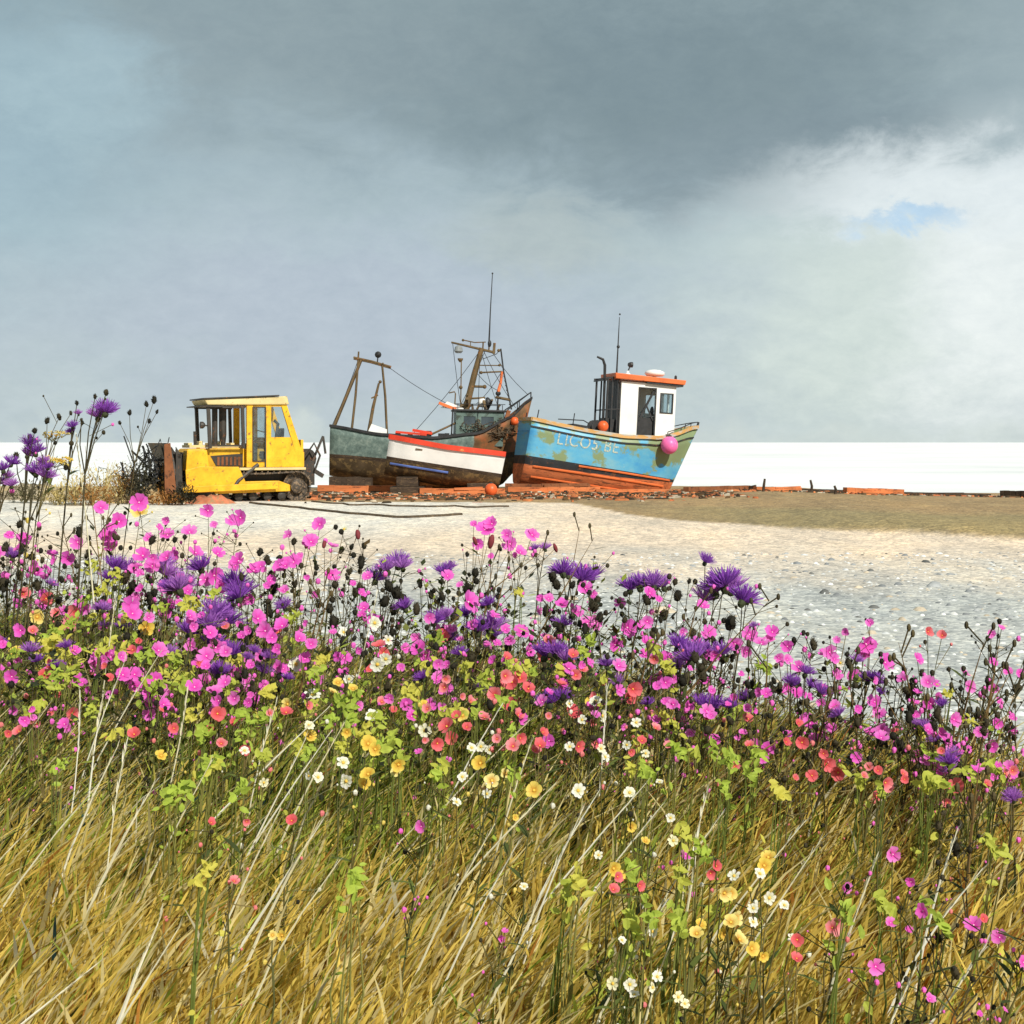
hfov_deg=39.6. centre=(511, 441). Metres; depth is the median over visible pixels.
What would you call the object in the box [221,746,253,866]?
white wildflower
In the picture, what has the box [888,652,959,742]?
pink wildflower
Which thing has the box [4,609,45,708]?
yellow wildflower
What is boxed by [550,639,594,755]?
coral poppy
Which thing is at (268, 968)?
grass stalk
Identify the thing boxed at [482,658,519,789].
coral poppy
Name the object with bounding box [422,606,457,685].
purple thistle
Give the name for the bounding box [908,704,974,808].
seed stalk
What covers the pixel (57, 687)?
leafy plant
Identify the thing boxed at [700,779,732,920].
leafy plant
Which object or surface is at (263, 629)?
pink wildflower
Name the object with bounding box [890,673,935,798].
pink wildflower
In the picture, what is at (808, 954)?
white wildflower
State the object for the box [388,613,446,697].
pink wildflower
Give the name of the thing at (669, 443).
buoy
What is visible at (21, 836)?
grass stalk
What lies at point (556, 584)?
seed stalk
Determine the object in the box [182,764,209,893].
leafy plant
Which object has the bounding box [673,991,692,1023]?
white wildflower
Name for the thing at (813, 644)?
seed stalk
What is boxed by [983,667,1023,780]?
seed stalk
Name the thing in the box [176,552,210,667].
purple thistle
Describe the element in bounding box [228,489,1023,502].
weed and scraps
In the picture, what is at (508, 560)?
dead stalk
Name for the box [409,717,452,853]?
coral poppy
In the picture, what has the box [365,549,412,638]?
purple thistle
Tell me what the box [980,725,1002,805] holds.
leafy plant
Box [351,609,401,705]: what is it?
pink wildflower
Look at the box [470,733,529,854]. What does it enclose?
coral poppy
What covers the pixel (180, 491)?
scrub bush
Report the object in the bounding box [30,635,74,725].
leafy plant
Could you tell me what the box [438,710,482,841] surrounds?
coral poppy
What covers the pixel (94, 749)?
grass stalk
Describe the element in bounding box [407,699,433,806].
leafy plant
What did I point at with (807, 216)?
sky
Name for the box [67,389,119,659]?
purple thistle
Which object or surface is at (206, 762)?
leafy plant
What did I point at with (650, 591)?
pink wildflower
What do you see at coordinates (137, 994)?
grass stalk
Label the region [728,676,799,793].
seed stalk
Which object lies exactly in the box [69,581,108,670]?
seed stalk
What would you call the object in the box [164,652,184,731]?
leafy plant
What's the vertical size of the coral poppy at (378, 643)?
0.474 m
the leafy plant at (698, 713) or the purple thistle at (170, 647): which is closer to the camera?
the leafy plant at (698, 713)
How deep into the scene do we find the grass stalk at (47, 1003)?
2.16 m
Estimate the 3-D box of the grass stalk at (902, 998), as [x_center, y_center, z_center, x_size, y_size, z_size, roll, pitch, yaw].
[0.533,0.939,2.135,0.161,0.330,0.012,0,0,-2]
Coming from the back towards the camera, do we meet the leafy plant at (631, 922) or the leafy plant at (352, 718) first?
the leafy plant at (352, 718)
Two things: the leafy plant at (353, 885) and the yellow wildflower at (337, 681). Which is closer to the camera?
the leafy plant at (353, 885)
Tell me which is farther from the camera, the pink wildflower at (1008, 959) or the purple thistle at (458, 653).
the purple thistle at (458, 653)
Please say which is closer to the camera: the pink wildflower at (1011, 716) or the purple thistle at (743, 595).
the pink wildflower at (1011, 716)
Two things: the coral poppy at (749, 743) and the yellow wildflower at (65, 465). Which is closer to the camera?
the coral poppy at (749, 743)
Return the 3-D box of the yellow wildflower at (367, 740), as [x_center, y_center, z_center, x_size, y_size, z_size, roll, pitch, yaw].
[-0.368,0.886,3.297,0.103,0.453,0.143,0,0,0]
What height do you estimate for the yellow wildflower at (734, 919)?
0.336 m
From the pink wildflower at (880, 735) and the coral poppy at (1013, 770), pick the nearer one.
the coral poppy at (1013, 770)
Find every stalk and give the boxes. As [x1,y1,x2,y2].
[0,520,31,658]
[0,680,54,798]
[0,697,53,773]
[0,782,99,912]
[0,808,48,859]
[11,542,54,644]
[11,659,76,740]
[21,955,107,1023]
[23,576,75,667]
[25,395,72,678]
[28,594,86,700]
[50,526,95,641]
[52,740,120,906]
[58,511,82,620]
[66,607,118,710]
[68,688,81,827]
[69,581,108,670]
[69,777,158,957]
[74,655,126,802]
[75,433,96,643]
[76,648,161,803]
[80,447,108,635]
[83,691,104,844]
[83,692,153,798]
[91,531,132,628]
[92,472,119,625]
[96,592,116,726]
[102,631,163,736]
[103,738,127,903]
[106,534,157,655]
[112,668,182,804]
[116,395,158,622]
[116,904,163,1023]
[118,919,181,1023]
[124,578,169,670]
[131,755,212,914]
[160,534,195,627]
[162,687,187,817]
[167,634,218,752]
[199,703,331,834]
[205,806,281,983]
[223,644,267,772]
[224,807,330,970]
[225,726,334,895]
[230,562,258,706]
[231,817,322,1011]
[234,621,288,745]
[235,543,292,662]
[235,598,302,710]
[241,731,307,867]
[248,696,279,825]
[248,856,344,1017]
[267,716,347,875]
[274,562,321,662]
[277,538,340,652]
[289,588,331,726]
[295,567,332,714]
[304,525,360,643]
[312,529,361,649]
[315,567,365,681]
[320,629,367,732]
[341,538,377,646]
[343,650,392,762]
[346,552,394,668]
[356,590,378,684]
[357,571,408,670]
[364,600,420,693]
[385,530,548,683]
[396,629,446,743]
[405,717,534,855]
[407,573,449,683]
[407,782,557,953]
[415,818,497,974]
[425,574,488,683]
[430,699,506,842]
[434,838,521,1003]
[444,628,491,712]
[448,651,500,782]
[455,549,496,675]
[463,698,499,803]
[472,534,557,610]
[473,544,500,690]
[476,556,511,680]
[480,585,531,675]
[481,854,560,1022]
[486,738,532,887]
[488,631,535,732]
[514,778,649,941]
[518,678,538,757]
[518,804,584,985]
[525,787,601,932]
[527,523,593,658]
[529,570,570,688]
[533,620,591,721]
[533,671,599,802]
[547,578,599,687]
[548,798,667,962]
[553,699,613,814]
[554,582,608,698]
[562,512,582,639]
[566,673,628,784]
[595,593,658,729]
[596,662,660,782]
[596,898,668,1023]
[598,684,608,795]
[619,628,664,776]
[625,620,684,723]
[628,708,695,822]
[628,809,724,968]
[633,687,836,841]
[644,578,695,685]
[644,931,674,1023]
[652,650,730,778]
[656,578,710,698]
[668,824,699,987]
[671,583,779,715]
[671,785,708,949]
[672,587,712,709]
[682,617,733,694]
[683,695,758,838]
[693,613,740,720]
[695,817,810,970]
[699,834,826,1023]
[703,626,755,714]
[714,726,783,809]
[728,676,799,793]
[740,726,805,844]
[745,639,781,806]
[751,673,796,757]
[760,759,817,910]
[776,630,832,715]
[790,724,848,856]
[797,669,837,812]
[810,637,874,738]
[820,852,881,1023]
[835,716,904,820]
[848,646,876,772]
[862,671,935,802]
[868,658,912,766]
[878,667,923,765]
[882,703,934,837]
[886,862,988,1018]
[888,624,921,739]
[890,960,919,1023]
[892,923,958,1023]
[893,720,960,863]
[894,669,972,772]
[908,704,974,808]
[909,795,965,960]
[914,826,960,996]
[919,691,937,809]
[929,934,989,1023]
[935,698,967,803]
[935,834,986,959]
[935,955,983,1023]
[940,725,997,846]
[945,672,1011,779]
[946,666,984,753]
[948,621,995,740]
[949,618,1020,740]
[951,675,994,747]
[952,639,1016,796]
[954,762,995,910]
[975,640,1004,761]
[976,711,1020,793]
[979,661,1023,811]
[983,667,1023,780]
[999,685,1018,812]
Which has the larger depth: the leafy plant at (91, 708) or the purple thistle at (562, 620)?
the purple thistle at (562, 620)
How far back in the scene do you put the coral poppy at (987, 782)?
3.06 m
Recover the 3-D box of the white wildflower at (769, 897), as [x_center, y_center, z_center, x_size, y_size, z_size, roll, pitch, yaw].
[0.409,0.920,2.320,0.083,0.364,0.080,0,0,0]
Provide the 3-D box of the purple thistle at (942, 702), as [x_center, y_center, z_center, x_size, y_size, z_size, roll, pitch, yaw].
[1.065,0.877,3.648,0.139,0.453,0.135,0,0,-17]
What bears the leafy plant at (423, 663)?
on the beach ground at (724, 530)
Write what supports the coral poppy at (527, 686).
on the beach ground at (724, 530)
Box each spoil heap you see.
[0,480,86,500]
[105,484,191,503]
[185,494,234,503]
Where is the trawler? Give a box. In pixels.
[329,272,532,487]
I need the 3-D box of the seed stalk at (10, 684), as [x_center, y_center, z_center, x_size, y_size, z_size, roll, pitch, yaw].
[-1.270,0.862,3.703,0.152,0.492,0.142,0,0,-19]
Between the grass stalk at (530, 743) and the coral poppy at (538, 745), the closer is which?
the grass stalk at (530, 743)
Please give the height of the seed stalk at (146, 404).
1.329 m
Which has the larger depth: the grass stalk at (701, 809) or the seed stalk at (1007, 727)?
the seed stalk at (1007, 727)
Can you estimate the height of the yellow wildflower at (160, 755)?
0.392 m
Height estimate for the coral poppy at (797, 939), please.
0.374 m
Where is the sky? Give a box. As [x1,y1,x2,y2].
[0,0,1023,441]
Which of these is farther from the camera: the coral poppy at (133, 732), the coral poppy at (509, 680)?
the coral poppy at (509, 680)
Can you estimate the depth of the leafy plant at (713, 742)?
3.24 m
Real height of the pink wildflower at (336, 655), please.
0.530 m
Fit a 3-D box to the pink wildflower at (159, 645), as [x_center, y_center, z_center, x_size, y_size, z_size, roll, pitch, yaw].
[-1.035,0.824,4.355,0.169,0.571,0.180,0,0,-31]
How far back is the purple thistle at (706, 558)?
5.56 m
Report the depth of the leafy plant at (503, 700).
3.84 m
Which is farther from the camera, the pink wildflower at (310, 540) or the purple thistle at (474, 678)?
the pink wildflower at (310, 540)
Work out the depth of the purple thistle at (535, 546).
6.12 m
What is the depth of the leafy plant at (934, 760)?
3.27 m
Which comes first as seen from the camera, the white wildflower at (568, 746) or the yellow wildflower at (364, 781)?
the yellow wildflower at (364, 781)
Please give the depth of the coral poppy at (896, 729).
3.43 m
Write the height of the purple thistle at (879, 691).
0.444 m
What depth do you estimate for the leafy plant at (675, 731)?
3.56 m
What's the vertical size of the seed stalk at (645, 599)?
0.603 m
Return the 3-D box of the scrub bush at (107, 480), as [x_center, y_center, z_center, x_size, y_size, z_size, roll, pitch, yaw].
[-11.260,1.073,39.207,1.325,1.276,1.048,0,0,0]
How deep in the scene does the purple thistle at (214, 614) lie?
4.63 m
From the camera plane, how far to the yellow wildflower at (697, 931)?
2.18 m
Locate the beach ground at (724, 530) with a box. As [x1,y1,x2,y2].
[0,486,1023,1023]
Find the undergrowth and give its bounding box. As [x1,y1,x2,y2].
[0,525,1020,848]
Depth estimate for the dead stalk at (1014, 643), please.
3.72 m
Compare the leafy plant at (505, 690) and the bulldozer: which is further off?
the bulldozer
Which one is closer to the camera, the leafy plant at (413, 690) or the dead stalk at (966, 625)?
the dead stalk at (966, 625)
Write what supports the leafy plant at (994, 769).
on the beach ground at (724, 530)
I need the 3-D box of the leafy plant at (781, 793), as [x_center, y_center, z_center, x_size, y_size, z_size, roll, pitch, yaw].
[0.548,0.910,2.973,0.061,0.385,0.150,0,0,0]
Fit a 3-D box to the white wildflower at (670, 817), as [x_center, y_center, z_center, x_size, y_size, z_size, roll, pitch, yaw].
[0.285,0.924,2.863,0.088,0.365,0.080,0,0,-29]
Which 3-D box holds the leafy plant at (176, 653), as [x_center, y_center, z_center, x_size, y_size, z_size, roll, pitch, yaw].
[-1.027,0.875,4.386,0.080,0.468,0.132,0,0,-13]
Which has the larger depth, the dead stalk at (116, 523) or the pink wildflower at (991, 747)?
the dead stalk at (116, 523)
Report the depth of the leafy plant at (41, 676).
4.06 m
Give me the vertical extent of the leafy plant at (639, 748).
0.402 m
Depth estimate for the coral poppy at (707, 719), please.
3.54 m
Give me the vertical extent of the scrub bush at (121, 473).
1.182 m
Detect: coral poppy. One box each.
[0,713,50,797]
[0,724,26,849]
[2,587,53,675]
[10,608,59,700]
[23,659,65,744]
[31,701,78,797]
[56,605,93,677]
[67,649,113,775]
[109,726,140,844]
[113,631,143,740]
[126,718,190,853]
[129,702,172,802]
[164,660,211,779]
[164,817,215,968]
[197,706,239,834]
[203,621,229,694]
[208,869,257,1023]
[213,819,258,997]
[214,717,244,807]
[237,700,316,825]
[239,740,272,851]
[255,629,280,702]
[264,810,324,954]
[281,693,330,810]
[361,695,415,786]
[363,639,395,709]
[370,703,430,837]
[407,626,464,693]
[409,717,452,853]
[412,675,476,797]
[437,695,504,806]
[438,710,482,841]
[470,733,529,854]
[480,698,545,822]
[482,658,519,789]
[488,651,535,764]
[505,681,543,769]
[510,712,566,832]
[516,737,564,860]
[536,621,576,709]
[548,664,599,791]
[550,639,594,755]
[560,740,605,833]
[567,692,598,785]
[584,872,640,1023]
[599,735,664,840]
[600,680,636,770]
[607,682,652,780]
[607,866,659,1022]
[624,722,670,824]
[630,649,683,749]
[673,707,725,780]
[680,855,740,1023]
[700,712,764,800]
[717,740,761,863]
[768,718,803,859]
[777,737,828,885]
[786,933,813,1023]
[794,917,849,1023]
[805,749,855,877]
[843,746,886,884]
[851,769,908,944]
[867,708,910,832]
[901,742,965,860]
[903,627,952,738]
[929,789,976,890]
[941,909,1000,1023]
[948,777,1012,882]
[976,758,1023,903]
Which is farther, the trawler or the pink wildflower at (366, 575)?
the trawler
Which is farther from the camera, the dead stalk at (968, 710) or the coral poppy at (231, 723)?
the coral poppy at (231, 723)
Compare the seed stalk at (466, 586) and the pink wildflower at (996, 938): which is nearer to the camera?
the pink wildflower at (996, 938)
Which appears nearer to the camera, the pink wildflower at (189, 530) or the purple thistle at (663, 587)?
the purple thistle at (663, 587)
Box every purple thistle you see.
[0,428,46,660]
[0,454,39,592]
[0,546,26,663]
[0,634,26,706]
[1,635,52,724]
[4,438,61,694]
[25,563,76,664]
[31,639,93,741]
[41,400,91,658]
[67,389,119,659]
[80,599,131,694]
[87,545,143,657]
[127,638,182,733]
[138,551,199,662]
[146,570,192,672]
[167,595,234,715]
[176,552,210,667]
[202,583,250,661]
[203,640,248,751]
[213,566,258,661]
[223,644,278,738]
[256,654,308,779]
[272,594,303,661]
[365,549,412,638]
[368,555,425,647]
[377,582,413,670]
[382,661,432,767]
[407,560,457,635]
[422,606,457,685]
[439,645,470,715]
[453,596,509,694]
[453,677,490,754]
[482,614,520,689]
[518,542,552,659]
[523,636,578,730]
[529,611,587,677]
[530,685,573,801]
[537,557,600,647]
[566,551,614,666]
[576,653,639,751]
[601,568,668,678]
[619,678,673,763]
[640,574,674,684]
[658,632,708,740]
[676,692,741,793]
[683,551,749,696]
[687,640,735,723]
[692,564,740,689]
[706,581,777,693]
[716,677,748,770]
[725,620,769,701]
[764,664,825,770]
[805,679,857,793]
[833,652,888,756]
[852,686,891,784]
[894,717,940,811]
[901,744,961,868]
[914,696,956,816]
[978,785,1023,929]
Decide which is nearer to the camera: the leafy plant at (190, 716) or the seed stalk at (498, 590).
the leafy plant at (190, 716)
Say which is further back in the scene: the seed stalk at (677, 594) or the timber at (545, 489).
the timber at (545, 489)
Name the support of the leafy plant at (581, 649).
on the beach ground at (724, 530)
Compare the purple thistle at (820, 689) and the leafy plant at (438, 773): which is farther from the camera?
the purple thistle at (820, 689)
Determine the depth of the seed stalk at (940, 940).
2.30 m
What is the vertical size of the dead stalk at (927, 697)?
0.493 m
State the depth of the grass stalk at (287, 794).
3.16 m
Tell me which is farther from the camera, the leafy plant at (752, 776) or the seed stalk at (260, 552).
the seed stalk at (260, 552)
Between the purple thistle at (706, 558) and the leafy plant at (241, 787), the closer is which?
the leafy plant at (241, 787)
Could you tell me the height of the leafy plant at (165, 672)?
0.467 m
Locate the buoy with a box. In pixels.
[661,434,677,453]
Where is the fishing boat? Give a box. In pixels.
[513,313,699,488]
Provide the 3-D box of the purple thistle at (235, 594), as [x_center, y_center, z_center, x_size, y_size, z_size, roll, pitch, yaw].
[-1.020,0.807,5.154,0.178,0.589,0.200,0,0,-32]
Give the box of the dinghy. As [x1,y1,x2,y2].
[384,434,505,487]
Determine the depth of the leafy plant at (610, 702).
3.79 m
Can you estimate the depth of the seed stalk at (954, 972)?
2.04 m
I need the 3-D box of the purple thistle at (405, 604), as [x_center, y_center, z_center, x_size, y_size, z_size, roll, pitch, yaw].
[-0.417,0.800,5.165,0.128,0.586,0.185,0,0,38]
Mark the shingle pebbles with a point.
(930, 584)
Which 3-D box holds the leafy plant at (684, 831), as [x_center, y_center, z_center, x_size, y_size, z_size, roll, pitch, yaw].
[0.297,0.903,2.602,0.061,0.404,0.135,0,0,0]
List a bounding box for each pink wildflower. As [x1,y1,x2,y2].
[0,530,43,648]
[0,623,35,755]
[0,651,50,725]
[2,532,48,668]
[13,704,76,843]
[21,549,73,667]
[26,642,91,747]
[29,704,78,832]
[39,531,96,623]
[72,580,133,683]
[73,633,136,727]
[93,500,126,628]
[93,651,142,764]
[100,595,158,719]
[111,550,171,665]
[117,547,164,640]
[121,670,185,782]
[129,493,185,613]
[141,562,195,669]
[145,678,216,815]
[148,616,198,731]
[156,604,226,723]
[168,524,206,665]
[170,645,250,775]
[195,504,234,608]
[195,546,238,653]
[203,625,245,728]
[208,659,260,780]
[212,508,253,603]
[225,551,270,667]
[227,608,282,720]
[233,630,284,753]
[246,544,303,671]
[255,616,300,728]
[271,529,318,637]
[279,642,355,761]
[288,620,342,743]
[300,517,341,637]
[302,542,349,663]
[315,575,382,669]
[324,668,376,770]
[328,588,375,718]
[345,568,397,673]
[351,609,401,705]
[372,663,431,803]
[385,820,432,1004]
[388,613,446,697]
[395,651,465,798]
[399,702,455,843]
[412,569,480,697]
[429,660,477,770]
[446,515,497,650]
[452,590,502,697]
[459,922,526,1023]
[461,623,520,732]
[488,528,544,651]
[491,687,559,814]
[507,593,561,694]
[545,652,610,780]
[551,580,607,681]
[568,658,629,797]
[573,709,639,809]
[587,589,630,677]
[590,607,657,710]
[624,615,662,736]
[634,573,671,675]
[635,676,694,807]
[641,850,710,977]
[643,618,699,725]
[647,665,702,795]
[680,685,725,809]
[681,599,720,724]
[686,633,743,728]
[696,670,774,822]
[729,687,775,839]
[733,622,788,708]
[738,730,808,835]
[763,653,804,750]
[777,632,826,720]
[789,692,842,811]
[799,628,860,737]
[799,699,852,803]
[807,865,871,1017]
[809,635,864,741]
[830,726,902,870]
[835,618,895,731]
[846,676,892,833]
[847,958,900,1023]
[864,664,929,780]
[872,839,944,1023]
[886,903,936,1023]
[886,987,944,1023]
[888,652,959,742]
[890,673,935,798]
[900,721,959,851]
[915,712,986,833]
[949,657,1004,760]
[963,915,1015,1023]
[964,700,1010,819]
[966,760,1023,875]
[970,1004,1007,1023]
[971,1003,1003,1023]
[977,624,1023,757]
[986,929,1023,1023]
[989,704,1019,796]
[999,748,1023,873]
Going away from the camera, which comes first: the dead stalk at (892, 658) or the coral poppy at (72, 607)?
the dead stalk at (892, 658)
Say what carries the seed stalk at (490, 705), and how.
on the beach ground at (724, 530)
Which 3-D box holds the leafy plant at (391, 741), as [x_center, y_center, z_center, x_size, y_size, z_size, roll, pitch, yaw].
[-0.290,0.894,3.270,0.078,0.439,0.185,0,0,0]
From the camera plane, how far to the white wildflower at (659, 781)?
3.00 m
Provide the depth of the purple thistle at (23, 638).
4.76 m
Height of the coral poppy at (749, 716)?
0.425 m
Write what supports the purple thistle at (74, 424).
on the beach ground at (724, 530)
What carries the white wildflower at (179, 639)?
on the beach ground at (724, 530)
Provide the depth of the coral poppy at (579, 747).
3.28 m
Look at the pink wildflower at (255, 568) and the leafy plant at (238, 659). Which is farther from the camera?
the pink wildflower at (255, 568)
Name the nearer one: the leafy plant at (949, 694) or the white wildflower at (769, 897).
the white wildflower at (769, 897)
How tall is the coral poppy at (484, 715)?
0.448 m
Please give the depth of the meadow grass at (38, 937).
3.00 m
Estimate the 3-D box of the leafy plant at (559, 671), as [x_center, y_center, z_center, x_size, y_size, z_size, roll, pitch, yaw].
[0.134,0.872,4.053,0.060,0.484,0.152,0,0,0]
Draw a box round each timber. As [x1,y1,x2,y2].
[317,485,431,492]
[329,476,372,485]
[420,487,504,494]
[505,483,589,490]
[508,487,599,492]
[596,489,667,492]
[683,485,750,491]
[753,486,801,490]
[802,489,842,491]
[843,487,903,493]
[904,492,990,495]
[1000,490,1023,497]
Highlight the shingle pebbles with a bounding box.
[0,551,1023,759]
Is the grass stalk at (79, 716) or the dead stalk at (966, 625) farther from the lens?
the dead stalk at (966, 625)
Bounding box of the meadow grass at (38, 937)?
[0,599,1023,1023]
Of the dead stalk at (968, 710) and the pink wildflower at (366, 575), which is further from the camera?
the pink wildflower at (366, 575)
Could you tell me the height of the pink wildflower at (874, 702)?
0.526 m
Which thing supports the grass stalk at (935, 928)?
on the beach ground at (724, 530)
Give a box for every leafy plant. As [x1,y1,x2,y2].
[1,641,26,745]
[22,699,47,833]
[26,668,53,769]
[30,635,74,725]
[34,663,77,771]
[37,675,68,774]
[39,624,66,710]
[41,625,71,714]
[48,748,73,867]
[52,644,90,723]
[53,661,80,769]
[61,611,91,724]
[73,698,107,810]
[76,593,91,700]
[80,559,98,669]
[86,642,110,756]
[87,609,114,703]
[91,582,111,639]
[100,723,131,842]
[102,567,123,671]
[102,634,125,732]
[111,640,138,742]
[117,612,135,695]
[118,631,137,738]
[132,646,155,756]
[136,675,171,804]
[137,673,149,775]
[149,601,169,678]
[152,779,195,915]
[158,665,193,775]
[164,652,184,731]
[166,649,186,715]
[170,675,197,778]
[171,665,197,765]
[173,703,203,817]
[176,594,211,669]
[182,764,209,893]
[186,719,215,837]
[187,859,227,1023]
[200,751,225,892]
[202,751,224,912]
[204,587,221,674]
[221,706,251,828]
[222,677,239,781]
[222,777,256,916]
[225,652,243,751]
[226,712,263,823]
[248,747,272,861]
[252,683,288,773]
[253,704,281,807]
[280,609,302,702]
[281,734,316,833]
[297,738,318,875]
[300,664,327,766]
[303,698,323,796]
[311,653,330,762]
[318,710,338,819]
[320,691,359,789]
[329,862,368,1023]
[331,738,351,872]
[335,703,360,843]
[340,681,367,766]
[345,720,371,845]
[362,709,389,826]
[367,736,385,860]
[369,728,402,885]
[376,749,410,887]
[393,681,429,763]
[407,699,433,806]
[415,656,437,753]
[420,629,446,699]
[422,756,448,927]
[428,758,449,913]
[438,700,467,826]
[443,650,473,756]
[463,701,484,820]
[470,668,511,783]
[491,722,521,839]
[492,692,519,801]
[492,762,521,934]
[495,662,514,755]
[497,651,515,733]
[501,658,531,764]
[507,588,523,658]
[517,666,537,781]
[548,661,566,778]
[549,878,574,1023]
[560,861,596,1023]
[573,641,590,708]
[579,632,596,709]
[581,693,614,786]
[591,672,617,770]
[608,898,644,1023]
[614,857,640,1022]
[617,756,636,916]
[621,729,645,826]
[624,759,659,907]
[627,760,652,892]
[634,893,663,1023]
[635,639,663,726]
[646,900,689,1023]
[648,864,716,1023]
[650,710,682,805]
[656,717,687,802]
[659,658,678,773]
[660,820,692,997]
[661,740,688,880]
[671,834,715,1015]
[677,743,701,824]
[680,704,714,819]
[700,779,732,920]
[702,735,725,846]
[712,747,738,880]
[714,745,740,857]
[721,707,735,797]
[729,761,762,903]
[734,701,752,804]
[742,745,768,842]
[753,654,773,733]
[760,779,791,926]
[822,876,864,1023]
[839,762,870,883]
[857,889,899,1023]
[866,780,890,914]
[895,725,930,813]
[903,770,948,900]
[910,779,945,899]
[913,895,954,1022]
[920,743,955,861]
[924,778,954,881]
[936,684,954,754]
[941,765,987,893]
[953,713,978,808]
[970,758,1014,894]
[973,832,1020,989]
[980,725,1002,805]
[992,946,1023,1023]
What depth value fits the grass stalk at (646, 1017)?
2.24 m
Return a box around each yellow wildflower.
[1,440,72,692]
[3,638,20,723]
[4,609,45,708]
[18,646,70,698]
[121,614,154,714]
[123,504,152,613]
[134,749,187,857]
[256,930,286,1023]
[263,698,290,776]
[280,726,328,834]
[309,669,357,807]
[315,767,374,919]
[331,728,376,849]
[355,742,384,877]
[374,759,417,896]
[375,700,438,835]
[436,707,474,796]
[459,768,509,871]
[463,755,504,953]
[479,814,518,953]
[507,781,541,947]
[583,697,614,783]
[604,862,641,1016]
[625,811,662,961]
[651,914,710,1023]
[706,910,746,1023]
[706,929,768,1023]
[712,886,749,1023]
[725,850,775,1023]
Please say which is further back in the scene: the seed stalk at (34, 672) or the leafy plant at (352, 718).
the seed stalk at (34, 672)
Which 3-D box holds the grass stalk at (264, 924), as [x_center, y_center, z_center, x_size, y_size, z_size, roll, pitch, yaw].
[-0.448,0.908,2.669,0.197,0.421,0.011,0,0,3]
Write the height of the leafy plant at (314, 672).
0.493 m
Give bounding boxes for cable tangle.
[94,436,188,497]
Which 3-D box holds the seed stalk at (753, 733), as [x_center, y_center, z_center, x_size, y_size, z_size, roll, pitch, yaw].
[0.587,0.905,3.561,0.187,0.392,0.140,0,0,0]
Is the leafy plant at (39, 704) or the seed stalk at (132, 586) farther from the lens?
the seed stalk at (132, 586)
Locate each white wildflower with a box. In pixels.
[173,618,191,690]
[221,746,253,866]
[240,777,288,897]
[271,771,337,943]
[277,719,328,807]
[284,688,320,770]
[287,656,305,737]
[323,674,357,762]
[324,525,360,647]
[324,756,362,882]
[325,627,352,696]
[349,709,376,811]
[357,650,399,725]
[361,616,392,711]
[401,723,435,820]
[424,771,468,916]
[426,797,460,931]
[448,730,493,859]
[464,782,506,944]
[488,883,528,1016]
[544,783,589,903]
[546,700,573,792]
[553,710,586,835]
[571,690,605,808]
[573,850,615,1017]
[582,744,622,866]
[593,976,636,1023]
[598,928,657,1023]
[599,784,654,905]
[610,936,626,1023]
[622,717,671,846]
[626,982,655,1023]
[630,813,674,929]
[632,779,669,928]
[645,834,677,975]
[652,970,675,1023]
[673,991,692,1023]
[698,869,739,1023]
[743,868,775,1023]
[743,891,788,1023]
[768,933,811,1023]
[812,659,844,731]
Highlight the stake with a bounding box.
[762,479,765,491]
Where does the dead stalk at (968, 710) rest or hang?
on the beach ground at (724, 530)
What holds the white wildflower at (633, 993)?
on the beach ground at (724, 530)
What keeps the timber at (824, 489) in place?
on the beach ground at (724, 530)
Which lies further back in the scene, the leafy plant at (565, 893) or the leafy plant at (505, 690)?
the leafy plant at (505, 690)
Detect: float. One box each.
[485,482,496,494]
[510,410,518,425]
[598,419,607,430]
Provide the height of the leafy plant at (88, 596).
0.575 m
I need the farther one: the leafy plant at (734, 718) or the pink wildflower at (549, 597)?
the pink wildflower at (549, 597)
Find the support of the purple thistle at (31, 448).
on the beach ground at (724, 530)
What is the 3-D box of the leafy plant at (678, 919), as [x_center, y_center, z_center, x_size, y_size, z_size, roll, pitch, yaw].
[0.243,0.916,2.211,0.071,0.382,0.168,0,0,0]
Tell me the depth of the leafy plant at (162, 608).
5.01 m
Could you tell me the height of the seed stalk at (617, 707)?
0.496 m
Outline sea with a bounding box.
[0,442,1023,492]
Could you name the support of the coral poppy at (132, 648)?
on the beach ground at (724, 530)
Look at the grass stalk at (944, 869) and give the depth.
2.63 m
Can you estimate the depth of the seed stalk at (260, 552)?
5.42 m
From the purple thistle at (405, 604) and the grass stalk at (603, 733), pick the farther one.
the purple thistle at (405, 604)
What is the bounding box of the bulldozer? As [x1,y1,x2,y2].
[148,395,326,501]
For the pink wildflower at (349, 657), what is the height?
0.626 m
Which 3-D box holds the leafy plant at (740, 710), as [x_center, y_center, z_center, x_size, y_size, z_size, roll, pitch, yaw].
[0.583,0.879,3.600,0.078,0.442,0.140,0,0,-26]
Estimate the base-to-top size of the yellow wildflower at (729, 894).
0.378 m
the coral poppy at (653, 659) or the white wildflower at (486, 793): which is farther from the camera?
the coral poppy at (653, 659)
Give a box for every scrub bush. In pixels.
[7,479,44,502]
[42,482,80,504]
[54,466,94,505]
[69,477,114,504]
[81,459,124,502]
[102,470,136,502]
[110,461,131,491]
[121,450,157,500]
[138,449,175,485]
[148,488,189,504]
[156,464,183,492]
[166,480,198,504]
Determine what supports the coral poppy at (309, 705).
on the beach ground at (724, 530)
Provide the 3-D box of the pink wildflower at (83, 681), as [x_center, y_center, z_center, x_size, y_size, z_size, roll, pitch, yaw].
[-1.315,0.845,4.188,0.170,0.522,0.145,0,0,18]
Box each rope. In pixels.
[249,501,462,517]
[311,500,508,507]
[332,496,473,498]
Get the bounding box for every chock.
[390,477,425,492]
[467,483,487,487]

